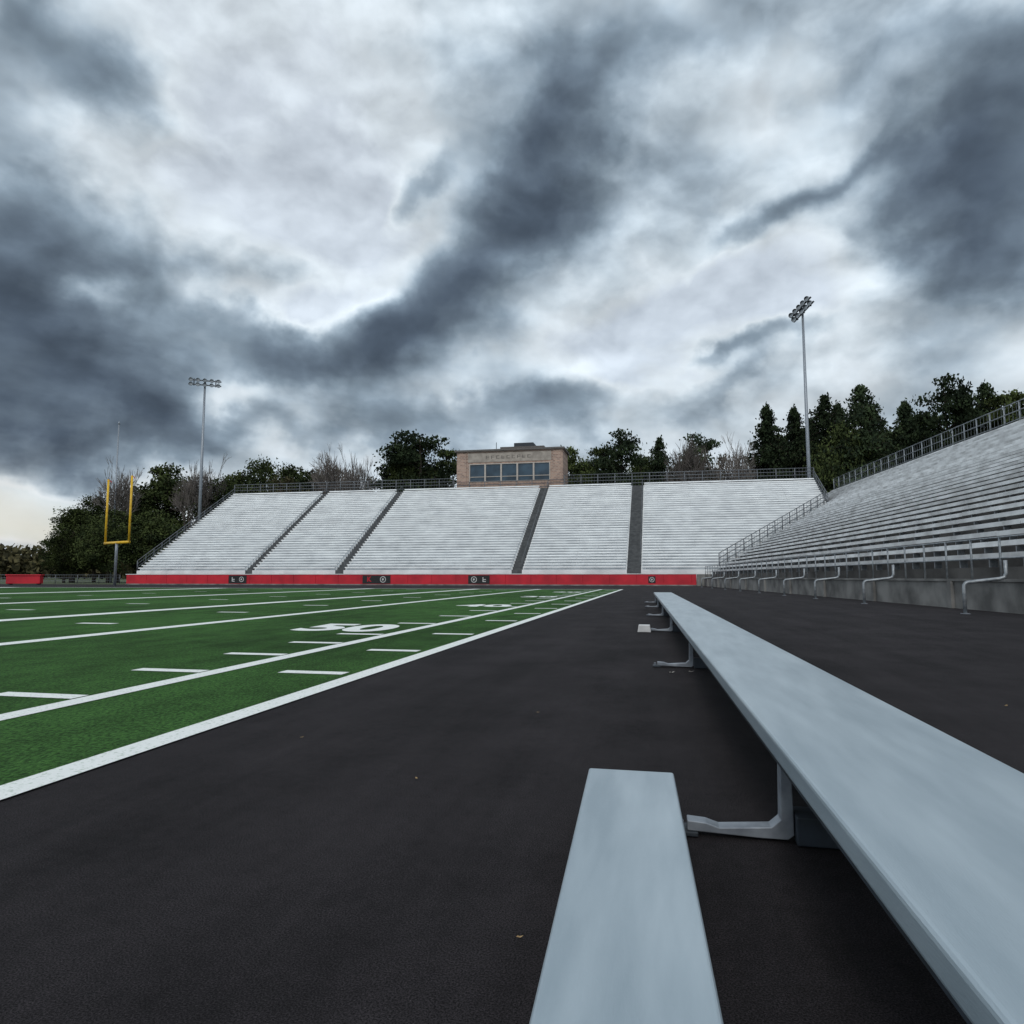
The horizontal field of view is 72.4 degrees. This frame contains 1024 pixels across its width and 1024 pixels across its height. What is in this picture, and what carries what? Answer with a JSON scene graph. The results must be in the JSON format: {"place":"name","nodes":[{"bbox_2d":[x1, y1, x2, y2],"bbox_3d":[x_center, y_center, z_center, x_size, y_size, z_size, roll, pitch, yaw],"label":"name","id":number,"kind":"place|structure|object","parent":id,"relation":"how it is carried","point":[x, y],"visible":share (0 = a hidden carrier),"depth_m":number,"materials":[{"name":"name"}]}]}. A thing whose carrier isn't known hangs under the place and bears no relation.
{"place":"outdoors","nodes":[
{"label":"outdoors","id":0,"kind":"place"},
{"bbox_2d":[0,577,121,578],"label":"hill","id":1,"kind":"structure","parent":0,"point":[75,578],"depth_m":380.66,"materials":[{"name":"green plant"}]},
{"bbox_2d":[0,579,125,583],"bbox_3d":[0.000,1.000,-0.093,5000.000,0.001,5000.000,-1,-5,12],"label":"ground","id":2,"kind":"structure","parent":0,"point":[122,581],"depth_m":126.89,"materials":[{"name":"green plant"}]},
{"bbox_2d":[1,575,119,583],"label":"chain fence","id":3,"kind":"object","parent":2,"relation":"on","point":[82,580],"visible":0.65,"depth_m":105.49,"materials":[{"name":"metal"}]},
{"bbox_2d":[32,528,91,582],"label":"broadleaf tree","id":4,"kind":"object","parent":2,"relation":"on","point":[60,542],"visible":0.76,"depth_m":116.60,"materials":[{"name":"green plant"}]},
{"bbox_2d":[0,539,135,578],"bbox_3d":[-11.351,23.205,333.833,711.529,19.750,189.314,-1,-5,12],"label":"distant wood","id":5,"kind":"object","parent":2,"relation":"on","point":[15,560],"visible":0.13,"depth_m":302.25,"materials":[{"name":"green plant"}]},
{"bbox_2d":[37,506,98,582],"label":"broadleaf tree","id":6,"kind":"object","parent":2,"relation":"on","point":[74,517],"visible":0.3,"depth_m":124.13,"materials":[{"name":"green plant"}]},
{"bbox_2d":[58,494,120,581],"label":"broadleaf tree","id":7,"kind":"object","parent":2,"relation":"on","point":[89,504],"visible":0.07,"depth_m":133.68,"materials":[{"name":"green plant"}]},
{"bbox_2d":[67,507,148,582],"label":"broadleaf tree","id":8,"kind":"object","parent":2,"relation":"on","point":[87,553],"visible":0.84,"depth_m":115.99,"materials":[{"name":"green plant"}]},
{"bbox_2d":[109,421,119,582],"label":"flagpole","id":9,"kind":"object","parent":2,"relation":"on","point":[115,484],"visible":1,"depth_m":119.00,"materials":[{"name":"metal"}]},
{"bbox_2d":[90,457,142,582],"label":"bare tree","id":10,"kind":"object","parent":2,"relation":"on","point":[124,491],"visible":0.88,"depth_m":118.96,"materials":[{"name":"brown plant"}]},
{"bbox_2d":[109,483,169,573],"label":"broadleaf tree","id":11,"kind":"object","parent":2,"relation":"on","point":[141,505],"visible":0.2,"depth_m":128.74,"materials":[{"name":"green plant"}]},
{"bbox_2d":[100,507,185,571],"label":"broadleaf tree","id":12,"kind":"object","parent":2,"relation":"on","point":[156,532],"visible":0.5,"depth_m":119.57,"materials":[{"name":"green plant"}]},
{"bbox_2d":[139,462,195,545],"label":"broadleaf tree","id":13,"kind":"object","parent":2,"relation":"on","point":[165,482],"visible":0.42,"depth_m":131.18,"materials":[{"name":"green plant"}]},
{"bbox_2d":[171,471,216,530],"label":"bare tree","id":14,"kind":"object","parent":2,"relation":"on","point":[193,491],"visible":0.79,"depth_m":125.99,"materials":[{"name":"brown plant"}]},
{"bbox_2d":[169,454,232,516],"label":"bare tree","id":15,"kind":"object","parent":2,"relation":"on","point":[209,477],"visible":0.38,"depth_m":128.36,"materials":[{"name":"brown plant"}]},
{"bbox_2d":[188,377,221,521],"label":"floodlight mast","id":16,"kind":"object","parent":2,"relation":"on","point":[204,380],"visible":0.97,"depth_m":123.57,"materials":[{"name":"metal"}]},
{"bbox_2d":[179,473,258,531],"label":"broadleaf tree","id":17,"kind":"object","parent":2,"relation":"on","point":[229,487],"visible":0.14,"depth_m":128.15,"materials":[{"name":"green plant"}]},
{"bbox_2d":[222,469,264,494],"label":"broadleaf tree","id":18,"kind":"object","parent":2,"relation":"on","point":[240,481],"visible":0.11,"depth_m":137.61,"materials":[{"name":"green plant"}]},
{"bbox_2d":[235,454,292,494],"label":"broadleaf tree","id":19,"kind":"object","parent":2,"relation":"on","point":[264,471],"visible":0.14,"depth_m":138.79,"materials":[{"name":"green plant"}]},
{"bbox_2d":[253,475,312,494],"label":"broadleaf tree","id":20,"kind":"object","parent":2,"relation":"on","point":[290,480],"visible":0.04,"depth_m":128.76,"materials":[{"name":"green plant"}]},
{"bbox_2d":[265,463,317,494],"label":"broadleaf tree","id":21,"kind":"object","parent":2,"relation":"on","point":[288,471],"visible":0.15,"depth_m":135.69,"materials":[{"name":"green plant"}]},
{"bbox_2d":[296,467,329,493],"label":"broadleaf tree","id":22,"kind":"object","parent":2,"relation":"on","point":[314,479],"depth_m":141.64,"materials":[{"name":"green plant"}]},
{"bbox_2d":[306,446,353,493],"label":"bare tree","id":23,"kind":"object","parent":2,"relation":"on","point":[326,472],"visible":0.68,"depth_m":133.30,"materials":[{"name":"grey plant"}]},
{"bbox_2d":[330,466,358,489],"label":"broadleaf tree","id":24,"kind":"object","parent":2,"relation":"on","point":[339,472],"depth_m":146.41,"materials":[{"name":"green plant"}]},
{"bbox_2d":[333,443,379,492],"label":"bare tree","id":25,"kind":"object","parent":2,"relation":"on","point":[360,473],"visible":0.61,"depth_m":129.14,"materials":[{"name":"grey plant"}]},
{"bbox_2d":[361,476,379,491],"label":"broadleaf tree","id":26,"kind":"object","parent":2,"relation":"on","point":[372,477],"visible":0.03,"depth_m":140.62,"materials":[{"name":"green plant"}]},
{"bbox_2d":[379,440,453,491],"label":"broadleaf tree","id":27,"kind":"object","parent":2,"relation":"on","point":[408,469],"visible":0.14,"depth_m":130.30,"materials":[{"name":"green plant"}]},
{"bbox_2d":[137,467,828,583],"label":"bleacher stand","id":28,"kind":"object","parent":2,"relation":"on","point":[656,528],"visible":0.96,"depth_m":93.17,"materials":[{"name":"metal"}]},
{"bbox_2d":[454,442,569,489],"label":"press box","id":29,"kind":"object","parent":2,"relation":"on","point":[526,464],"visible":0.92,"depth_m":106.05,"materials":[{"name":"beige brick"}]},
{"bbox_2d":[469,464,484,481],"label":"window","id":30,"kind":"structure","parent":29,"relation":"in","point":[476,471],"depth_m":107.10,"materials":[{"name":"blue glass"}]},
{"bbox_2d":[485,463,500,481],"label":"window","id":31,"kind":"structure","parent":29,"relation":"in","point":[493,470],"depth_m":106.58,"materials":[{"name":"blue glass"}]},
{"bbox_2d":[501,463,516,480],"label":"window","id":32,"kind":"structure","parent":29,"relation":"in","point":[508,470],"depth_m":106.06,"materials":[{"name":"blue glass"}]},
{"bbox_2d":[517,462,533,480],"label":"window","id":33,"kind":"structure","parent":29,"relation":"in","point":[525,470],"depth_m":105.55,"materials":[{"name":"blue glass"}]},
{"bbox_2d":[534,462,549,480],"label":"window","id":34,"kind":"structure","parent":29,"relation":"in","point":[541,470],"depth_m":105.03,"materials":[{"name":"blue glass"}]},
{"bbox_2d":[568,456,615,486],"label":"broadleaf tree","id":35,"kind":"object","parent":2,"relation":"on","point":[581,466],"visible":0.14,"depth_m":136.04,"materials":[{"name":"green plant"}]},
{"bbox_2d":[577,446,625,482],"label":"pine tree","id":36,"kind":"object","parent":2,"relation":"on","point":[593,452],"visible":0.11,"depth_m":138.74,"materials":[{"name":"green plant"}]},
{"bbox_2d":[588,428,650,485],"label":"pine tree","id":37,"kind":"object","parent":2,"relation":"on","point":[624,443],"visible":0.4,"depth_m":131.12,"materials":[{"name":"green plant"}]},
{"bbox_2d":[626,452,663,484],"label":"broadleaf tree","id":38,"kind":"object","parent":2,"relation":"on","point":[636,471],"visible":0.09,"depth_m":140.74,"materials":[{"name":"green plant"}]},
{"bbox_2d":[634,434,677,484],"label":"conifer tree","id":39,"kind":"object","parent":2,"relation":"on","point":[657,460],"visible":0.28,"depth_m":138.77,"materials":[{"name":"green plant"}]},
{"bbox_2d":[662,431,712,483],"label":"bare tree","id":40,"kind":"object","parent":2,"relation":"on","point":[687,465],"visible":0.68,"depth_m":129.70,"materials":[{"name":"grey plant"}]},
{"bbox_2d":[665,432,722,483],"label":"tree","id":41,"kind":"object","parent":2,"relation":"on","point":[708,445],"visible":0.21,"depth_m":135.67,"materials":[{"name":"green plant"}]},
{"bbox_2d":[709,454,729,482],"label":"broadleaf tree","id":42,"kind":"object","parent":2,"relation":"on","point":[719,458],"visible":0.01,"depth_m":151.60,"materials":[{"name":"green plant"}]},
{"bbox_2d":[696,432,760,482],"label":"bare tree","id":43,"kind":"object","parent":2,"relation":"on","point":[737,465],"visible":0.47,"depth_m":131.37,"materials":[{"name":"grey plant"}]},
{"bbox_2d":[741,401,799,481],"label":"conifer tree","id":44,"kind":"object","parent":2,"relation":"on","point":[769,444],"visible":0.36,"depth_m":136.46,"materials":[{"name":"green plant"}]},
{"bbox_2d":[744,433,812,470],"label":"broadleaf tree","id":45,"kind":"object","parent":2,"relation":"on","point":[780,447],"depth_m":148.77,"materials":[{"name":"green plant"}]},
{"bbox_2d":[777,404,812,480],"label":"conifer tree","id":46,"kind":"object","parent":2,"relation":"on","point":[794,418],"visible":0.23,"depth_m":143.07,"materials":[{"name":"green plant"}]},
{"bbox_2d":[788,296,813,479],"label":"floodlight mast","id":47,"kind":"object","parent":2,"relation":"on","point":[801,308],"visible":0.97,"depth_m":106.15,"materials":[{"name":"metal"}]},
{"bbox_2d":[781,392,867,490],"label":"conifer tree","id":48,"kind":"object","parent":2,"relation":"on","point":[823,418],"visible":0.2,"depth_m":135.55,"materials":[{"name":"green plant"}]},
{"bbox_2d":[826,400,851,450],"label":"conifer tree","id":49,"kind":"object","parent":2,"relation":"on","point":[838,408],"visible":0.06,"depth_m":146.98,"materials":[{"name":"green plant"}]},
{"bbox_2d":[800,417,883,492],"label":"broadleaf tree","id":50,"kind":"object","parent":2,"relation":"on","point":[823,466],"visible":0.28,"depth_m":128.69,"materials":[{"name":"green plant"}]},
{"bbox_2d":[810,384,909,488],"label":"conifer tree","id":51,"kind":"object","parent":2,"relation":"on","point":[864,411],"visible":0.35,"depth_m":128.58,"materials":[{"name":"green plant"}]},
{"bbox_2d":[869,408,892,458],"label":"conifer tree","id":52,"kind":"object","parent":2,"relation":"on","point":[880,430],"visible":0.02,"depth_m":139.96,"materials":[{"name":"green plant"}]},
{"bbox_2d":[870,425,914,470],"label":"broadleaf tree","id":53,"kind":"object","parent":2,"relation":"on","point":[890,427],"visible":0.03,"depth_m":134.60,"materials":[{"name":"green plant"}]},
{"bbox_2d":[882,398,939,467],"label":"conifer tree","id":54,"kind":"object","parent":2,"relation":"on","point":[904,410],"visible":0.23,"depth_m":133.29,"materials":[{"name":"green plant"}]},
{"bbox_2d":[900,372,990,457],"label":"pine tree","id":55,"kind":"object","parent":2,"relation":"on","point":[950,399],"visible":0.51,"depth_m":124.03,"materials":[{"name":"green plant"}]},
{"bbox_2d":[941,385,992,447],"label":"conifer tree","id":56,"kind":"object","parent":2,"relation":"on","point":[967,433],"visible":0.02,"depth_m":132.74,"materials":[{"name":"green plant"}]},
{"bbox_2d":[962,379,1001,438],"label":"conifer tree","id":57,"kind":"object","parent":2,"relation":"on","point":[985,389],"visible":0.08,"depth_m":129.97,"materials":[{"name":"green plant"}]},
{"bbox_2d":[0,587,619,799],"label":"football field","id":58,"kind":"structure","parent":0,"point":[36,743],"depth_m":10.07,"materials":[{"name":"green plant"}]},
{"bbox_2d":[0,587,622,799],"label":"field markings","id":59,"kind":"object","parent":58,"relation":"on","point":[13,788],"visible":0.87,"depth_m":7.00,"materials":[{"name":"paint"}]},
{"bbox_2d":[367,456,395,487],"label":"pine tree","id":60,"kind":"object","parent":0,"point":[381,474],"visible":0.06,"depth_m":132.76,"materials":[{"name":"green plant"}]},
{"bbox_2d":[365,429,456,491],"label":"tree","id":61,"kind":"object","parent":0,"point":[402,454],"visible":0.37,"depth_m":129.07,"materials":[{"name":"green plant"}]},
{"bbox_2d":[433,447,456,489],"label":"tree","id":62,"kind":"object","parent":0,"point":[449,455],"visible":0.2,"depth_m":136.90,"materials":[{"name":"green plant"}]},
{"bbox_2d":[0,584,1023,1023],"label":"running track","id":63,"kind":"structure","parent":0,"point":[390,846],"depth_m":2.71,"materials":[{"name":"rubber"}]},
{"bbox_2d":[5,574,44,584],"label":"red equipment bin","id":64,"kind":"object","parent":63,"relation":"on","point":[12,579],"visible":1,"depth_m":90.96,"materials":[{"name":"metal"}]},
{"bbox_2d":[103,475,134,585],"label":"goal post","id":65,"kind":"object","parent":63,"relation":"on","point":[116,543],"visible":1,"depth_m":79.69,"materials":[{"name":"metal"}]},
{"bbox_2d":[125,573,696,585],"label":"red perimeter wall","id":66,"kind":"structure","parent":63,"relation":"on","point":[677,579],"depth_m":83.46,"materials":[{"name":"paint"}]},
{"bbox_2d":[529,768,723,1023],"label":"plank bench","id":67,"kind":"object","parent":63,"relation":"on","point":[627,943],"visible":1,"depth_m":1.63,"materials":[{"name":"metal"}]},
{"bbox_2d":[638,624,650,631],"bbox_3d":[2.413,2.121,12.763,0.237,0.126,0.250,-1,-5,12],"label":"marker block","id":68,"kind":"object","parent":63,"relation":"on","point":[644,628],"depth_m":12.64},
{"bbox_2d":[724,571,738,589],"bbox_3d":[17.367,5.411,55.351,1.190,1.450,0.180,-1,-5,12],"label":"entry handrail","id":69,"kind":"object","parent":63,"relation":"on","point":[729,578],"visible":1,"depth_m":55.35,"materials":[{"name":"metal"}]},
{"bbox_2d":[739,571,755,590],"bbox_3d":[16.613,4.859,49.403,1.190,1.450,0.180,-1,-5,12],"label":"entry handrail","id":70,"kind":"object","parent":63,"relation":"on","point":[745,578],"visible":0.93,"depth_m":49.41,"materials":[{"name":"metal"}]},
{"bbox_2d":[758,570,776,592],"bbox_3d":[15.859,4.308,43.456,1.190,1.450,0.180,-1,-5,12],"label":"entry handrail","id":71,"kind":"object","parent":63,"relation":"on","point":[765,579],"visible":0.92,"depth_m":43.47,"materials":[{"name":"metal"}]},
{"bbox_2d":[782,568,804,595],"bbox_3d":[15.105,3.756,37.509,1.190,1.450,0.180,-1,-5,12],"label":"entry handrail","id":72,"kind":"object","parent":63,"relation":"on","point":[784,580],"visible":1,"depth_m":37.51,"materials":[{"name":"metal"}]},
{"bbox_2d":[813,567,839,598],"bbox_3d":[14.414,3.250,32.057,1.190,1.450,0.180,-1,-5,12],"label":"entry handrail","id":73,"kind":"object","parent":63,"relation":"on","point":[822,579],"visible":1,"depth_m":32.06,"materials":[{"name":"metal"}]},
{"bbox_2d":[644,592,1023,1023],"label":"long bench","id":74,"kind":"object","parent":63,"relation":"on","point":[918,823],"visible":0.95,"depth_m":1.96,"materials":[{"name":"metal"}]},
{"bbox_2d":[697,398,1023,613],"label":"bleacher stand","id":75,"kind":"object","parent":63,"relation":"on","point":[939,528],"visible":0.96,"depth_m":38.59,"materials":[{"name":"metal"}]},
{"bbox_2d":[861,565,894,603],"bbox_3d":[13.660,2.698,26.110,1.190,1.450,0.180,-1,-5,12],"label":"entry handrail","id":76,"kind":"object","parent":63,"relation":"on","point":[876,579],"visible":1,"depth_m":26.11,"materials":[{"name":"metal"}]},
{"bbox_2d":[960,560,1007,613],"bbox_3d":[12.743,2.027,18.874,1.190,1.450,0.180,-1,-5,12],"label":"entry handrail","id":77,"kind":"object","parent":63,"relation":"on","point":[1004,576],"visible":0.98,"depth_m":18.88,"materials":[{"name":"metal"}]},
{"bbox_2d":[0,0,1023,555],"label":"sky","id":78,"kind":"structure","parent":0,"point":[475,224],"materials":[{"name":"grey"}]},
{"bbox_2d":[560,445,583,486],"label":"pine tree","id":79,"kind":"object","parent":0,"point":[573,453],"visible":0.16,"depth_m":139.88,"materials":[{"name":"green plant"}]},
{"bbox_2d":[898,411,951,454],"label":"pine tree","id":80,"kind":"object","parent":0,"point":[925,430],"visible":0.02,"depth_m":138.52,"materials":[{"name":"green plant"}]},
{"bbox_2d":[967,389,1023,428],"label":"tree","id":81,"kind":"object","parent":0,"point":[1003,400],"visible":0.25,"depth_m":124.30,"materials":[{"name":"green plant"}]}
]}

